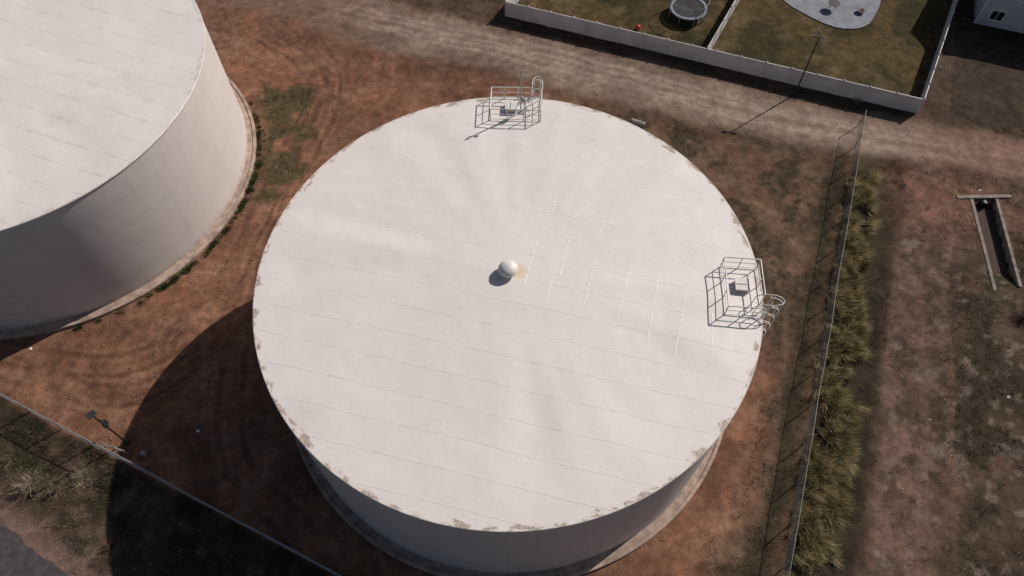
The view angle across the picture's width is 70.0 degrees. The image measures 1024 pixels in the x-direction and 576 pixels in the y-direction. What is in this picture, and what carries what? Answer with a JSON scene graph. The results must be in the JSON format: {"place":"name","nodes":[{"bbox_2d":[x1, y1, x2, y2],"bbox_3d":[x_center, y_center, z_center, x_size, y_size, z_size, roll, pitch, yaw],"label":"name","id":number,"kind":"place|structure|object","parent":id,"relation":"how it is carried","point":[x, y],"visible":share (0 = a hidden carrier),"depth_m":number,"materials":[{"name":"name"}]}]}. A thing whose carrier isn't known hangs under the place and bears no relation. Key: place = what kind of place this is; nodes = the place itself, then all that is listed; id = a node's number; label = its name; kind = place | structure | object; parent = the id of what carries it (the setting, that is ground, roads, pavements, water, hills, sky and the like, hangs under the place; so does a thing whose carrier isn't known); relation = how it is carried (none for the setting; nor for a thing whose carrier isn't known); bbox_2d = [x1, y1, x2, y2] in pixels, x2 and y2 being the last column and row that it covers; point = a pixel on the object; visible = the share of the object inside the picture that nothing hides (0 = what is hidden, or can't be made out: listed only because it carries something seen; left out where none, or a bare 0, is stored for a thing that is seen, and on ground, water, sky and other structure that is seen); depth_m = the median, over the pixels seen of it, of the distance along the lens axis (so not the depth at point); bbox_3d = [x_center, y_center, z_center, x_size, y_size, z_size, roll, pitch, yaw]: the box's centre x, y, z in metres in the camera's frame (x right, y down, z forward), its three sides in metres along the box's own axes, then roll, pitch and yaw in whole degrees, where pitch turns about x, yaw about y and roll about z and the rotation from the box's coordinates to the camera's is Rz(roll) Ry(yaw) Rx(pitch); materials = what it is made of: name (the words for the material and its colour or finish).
{"place":"outdoors","nodes":[
{"label":"outdoors","id":0,"kind":"place"},
{"bbox_2d":[0,524,67,575],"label":"asphalt street","id":1,"kind":"structure","parent":0,"point":[20,555],"depth_m":48.28,"materials":[{"name":"grey asphalt"}]},
{"bbox_2d":[0,0,1023,575],"bbox_3d":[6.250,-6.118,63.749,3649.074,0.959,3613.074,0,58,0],"label":"ground","id":2,"kind":"structure","parent":0,"point":[986,66],"depth_m":55.76,"materials":[{"name":"soil"}]},
{"bbox_2d":[0,452,13,470],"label":"tumbleweed","id":3,"kind":"object","parent":2,"relation":"on","point":[8,460],"visible":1,"depth_m":51.64,"materials":[{"name":"beige plant"}]},
{"bbox_2d":[6,465,47,499],"bbox_3d":[-33.480,13.315,50.514,2.716,1.837,2.538,0,58,0],"label":"tumbleweed","id":4,"kind":"object","parent":2,"relation":"on","point":[29,481],"visible":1,"depth_m":50.52,"materials":[{"name":"beige plant"}]},
{"bbox_2d":[42,482,66,500],"bbox_3d":[-31.540,13.939,50.393,1.443,1.066,1.347,0,58,0],"label":"tumbleweed","id":5,"kind":"object","parent":2,"relation":"on","point":[49,492],"visible":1,"depth_m":50.46,"materials":[{"name":"beige plant"}]},
{"bbox_2d":[69,459,99,496],"bbox_3d":[-29.949,13.014,50.740,2.480,1.678,2.335,-31,63,-18],"label":"tumbleweed","id":6,"kind":"object","parent":2,"relation":"on","point":[84,477],"visible":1,"depth_m":50.91,"materials":[{"name":"beige plant"}]},
{"bbox_2d":[86,409,129,444],"bbox_3d":[-27.373,9.925,50.276,1.298,5.409,0.615,29,62,17],"label":"solar street lamp","id":7,"kind":"object","parent":2,"relation":"on","point":[93,413],"visible":1,"depth_m":48.97,"materials":[{"name":"metal"}]},
{"bbox_2d":[99,536,117,553],"bbox_3d":[-26.837,17.099,48.594,1.030,0.901,1.299,34,64,19],"label":"dry shrub","id":8,"kind":"object","parent":2,"relation":"on","point":[107,545],"visible":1,"depth_m":48.63,"materials":[{"name":"brown plant"}]},
{"bbox_2d":[99,441,129,454],"bbox_3d":[-28.204,11.395,51.913,2.058,1.074,0.058,16,59,10],"label":"pipe barrier","id":9,"kind":"object","parent":2,"relation":"on","point":[110,446],"visible":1,"depth_m":51.78,"materials":[{"name":"metal"}]},
{"bbox_2d":[0,0,256,339],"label":"storage tank","id":10,"kind":"object","parent":2,"relation":"on","point":[128,143],"visible":1,"depth_m":55.96,"materials":[{"name":"metal"}]},
{"bbox_2d":[139,450,147,457],"bbox_3d":[-26.250,11.805,52.048,0.480,0.410,0.473,0,58,0],"label":"valve box","id":11,"kind":"object","parent":2,"relation":"on","point":[143,453],"visible":1,"depth_m":51.92,"materials":[{"name":"grey concrete"}]},
{"bbox_2d":[0,403,319,575],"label":"roadside grass","id":12,"kind":"structure","parent":2,"relation":"on","point":[120,496],"depth_m":50.22,"materials":[{"name":"plant"}]},
{"bbox_2d":[72,100,264,330],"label":"foundation weeds","id":13,"kind":"object","parent":2,"relation":"on","point":[163,286],"visible":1,"depth_m":62.42,"materials":[{"name":"green plant"}]},
{"bbox_2d":[0,393,341,575],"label":"chain link fence","id":14,"kind":"object","parent":2,"relation":"on","point":[149,473],"visible":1,"depth_m":49.72,"materials":[{"name":"metal"}]},
{"bbox_2d":[1,3,413,575],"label":"dirt clods","id":15,"kind":"object","parent":2,"relation":"on","point":[144,427],"visible":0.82,"depth_m":55.21,"materials":[{"name":"soil"}]},
{"bbox_2d":[246,83,320,203],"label":"green grass","id":16,"kind":"structure","parent":2,"relation":"on","point":[282,132],"depth_m":68.82,"materials":[{"name":"green plant"}]},
{"bbox_2d":[1,1,1023,575],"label":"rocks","id":17,"kind":"object","parent":2,"relation":"on","point":[707,163],"visible":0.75,"depth_m":59.40,"materials":[{"name":"stone"}]},
{"bbox_2d":[253,70,784,575],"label":"storage tank","id":18,"kind":"object","parent":2,"relation":"on","point":[511,336],"visible":1,"depth_m":45.01,"materials":[{"name":"metal"}]},
{"bbox_2d":[631,118,645,127],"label":"culvert pipe","id":19,"kind":"object","parent":2,"relation":"on","point":[638,123],"visible":0.88,"depth_m":68.95,"materials":[{"name":"metal"}]},
{"bbox_2d":[399,0,1020,134],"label":"verge grass","id":20,"kind":"structure","parent":2,"relation":"on","point":[733,78],"depth_m":71.58,"materials":[{"name":"green plant"}]},
{"bbox_2d":[608,112,848,575],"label":"dry grass","id":21,"kind":"structure","parent":2,"relation":"on","point":[628,116],"depth_m":59.29,"materials":[{"name":"brown plant"}]},
{"bbox_2d":[792,34,826,96],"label":"street lamp","id":22,"kind":"object","parent":2,"relation":"on","point":[794,94],"visible":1,"depth_m":68.03,"materials":[{"name":"metal"}]},
{"bbox_2d":[781,110,866,575],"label":"chain link fence","id":23,"kind":"object","parent":2,"relation":"on","point":[820,366],"visible":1,"depth_m":54.85,"materials":[{"name":"metal"}]},
{"bbox_2d":[782,164,887,575],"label":"tall weeds","id":24,"kind":"object","parent":2,"relation":"on","point":[825,485],"visible":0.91,"depth_m":53.52,"materials":[{"name":"green plant"}]},
{"bbox_2d":[852,125,1023,575],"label":"field grass","id":25,"kind":"structure","parent":2,"relation":"on","point":[958,360],"depth_m":55.48,"materials":[{"name":"green plant"}]},
{"bbox_2d":[956,194,1022,290],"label":"concrete drain","id":26,"kind":"object","parent":2,"relation":"on","point":[994,248],"visible":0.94,"depth_m":62.79,"materials":[{"name":"concrete"}]},
{"bbox_2d":[974,0,1023,32],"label":"walls","id":27,"kind":"structure","parent":2,"relation":"on","point":[981,3],"depth_m":75.43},
{"bbox_2d":[973,0,1023,22],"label":"trim","id":28,"kind":"structure","parent":27,"relation":"attached to","point":[999,11],"depth_m":75.45,"materials":[{"name":"white plastic"}]},
{"bbox_2d":[989,0,1023,20],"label":"windows","id":29,"kind":"structure","parent":28,"relation":"attached to","point":[999,17],"depth_m":75.53,"materials":[{"name":"black glass"}]},
{"bbox_2d":[975,0,1023,31],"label":"siding laps","id":30,"kind":"object","parent":27,"relation":"attached to","point":[977,8],"visible":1,"depth_m":75.56,"materials":[{"name":"grey plastic"}]},
{"bbox_2d":[1016,308,1023,326],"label":"dry shrub","id":31,"kind":"object","parent":2,"relation":"on","point":[1021,316],"visible":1,"depth_m":57.76,"materials":[{"name":"brown plant"}]},
{"bbox_2d":[207,0,1023,179],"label":"gravel road","id":32,"kind":"structure","parent":0,"point":[551,62],"depth_m":72.13,"materials":[{"name":"brown gravel"}]},
{"bbox_2d":[511,0,952,111],"bbox_3d":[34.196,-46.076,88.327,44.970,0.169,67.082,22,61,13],"label":"lawn","id":33,"kind":"structure","parent":0,"point":[683,32],"depth_m":76.11,"materials":[{"name":"green plant"}]},
{"bbox_2d":[505,0,518,16],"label":"vinyl fence","id":34,"kind":"object","parent":33,"relation":"on","point":[514,1],"visible":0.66,"depth_m":77.54,"materials":[{"name":"white plastic"}]},
{"bbox_2d":[669,0,709,26],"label":"trampoline","id":35,"kind":"object","parent":33,"relation":"on","point":[690,10],"visible":1,"depth_m":76.72,"materials":[{"name":"metal"}]},
{"bbox_2d":[505,0,925,113],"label":"vinyl fence","id":36,"kind":"object","parent":33,"relation":"on","point":[853,90],"visible":0.99,"depth_m":72.69,"materials":[{"name":"white plastic"}]},
{"bbox_2d":[707,0,738,48],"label":"vinyl fence","id":37,"kind":"object","parent":33,"relation":"on","point":[722,25],"visible":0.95,"depth_m":75.28,"materials":[{"name":"white plastic"}]},
{"bbox_2d":[783,0,880,28],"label":"patio","id":38,"kind":"structure","parent":33,"relation":"on","point":[844,15],"depth_m":77.84,"materials":[{"name":"concrete"}]},
{"bbox_2d":[829,0,839,10],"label":"patio table","id":39,"kind":"object","parent":38,"relation":"on","point":[835,3],"visible":1,"depth_m":77.43,"materials":[{"name":"metal"}]},
{"bbox_2d":[857,7,865,13],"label":"fire pit","id":40,"kind":"object","parent":38,"relation":"on","point":[860,10],"visible":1,"depth_m":77.64,"materials":[{"name":"grey concrete"}]},
{"bbox_2d":[915,0,957,113],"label":"vinyl fence","id":41,"kind":"object","parent":33,"relation":"on","point":[938,52],"visible":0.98,"depth_m":73.05,"materials":[{"name":"white plastic"}]}
]}

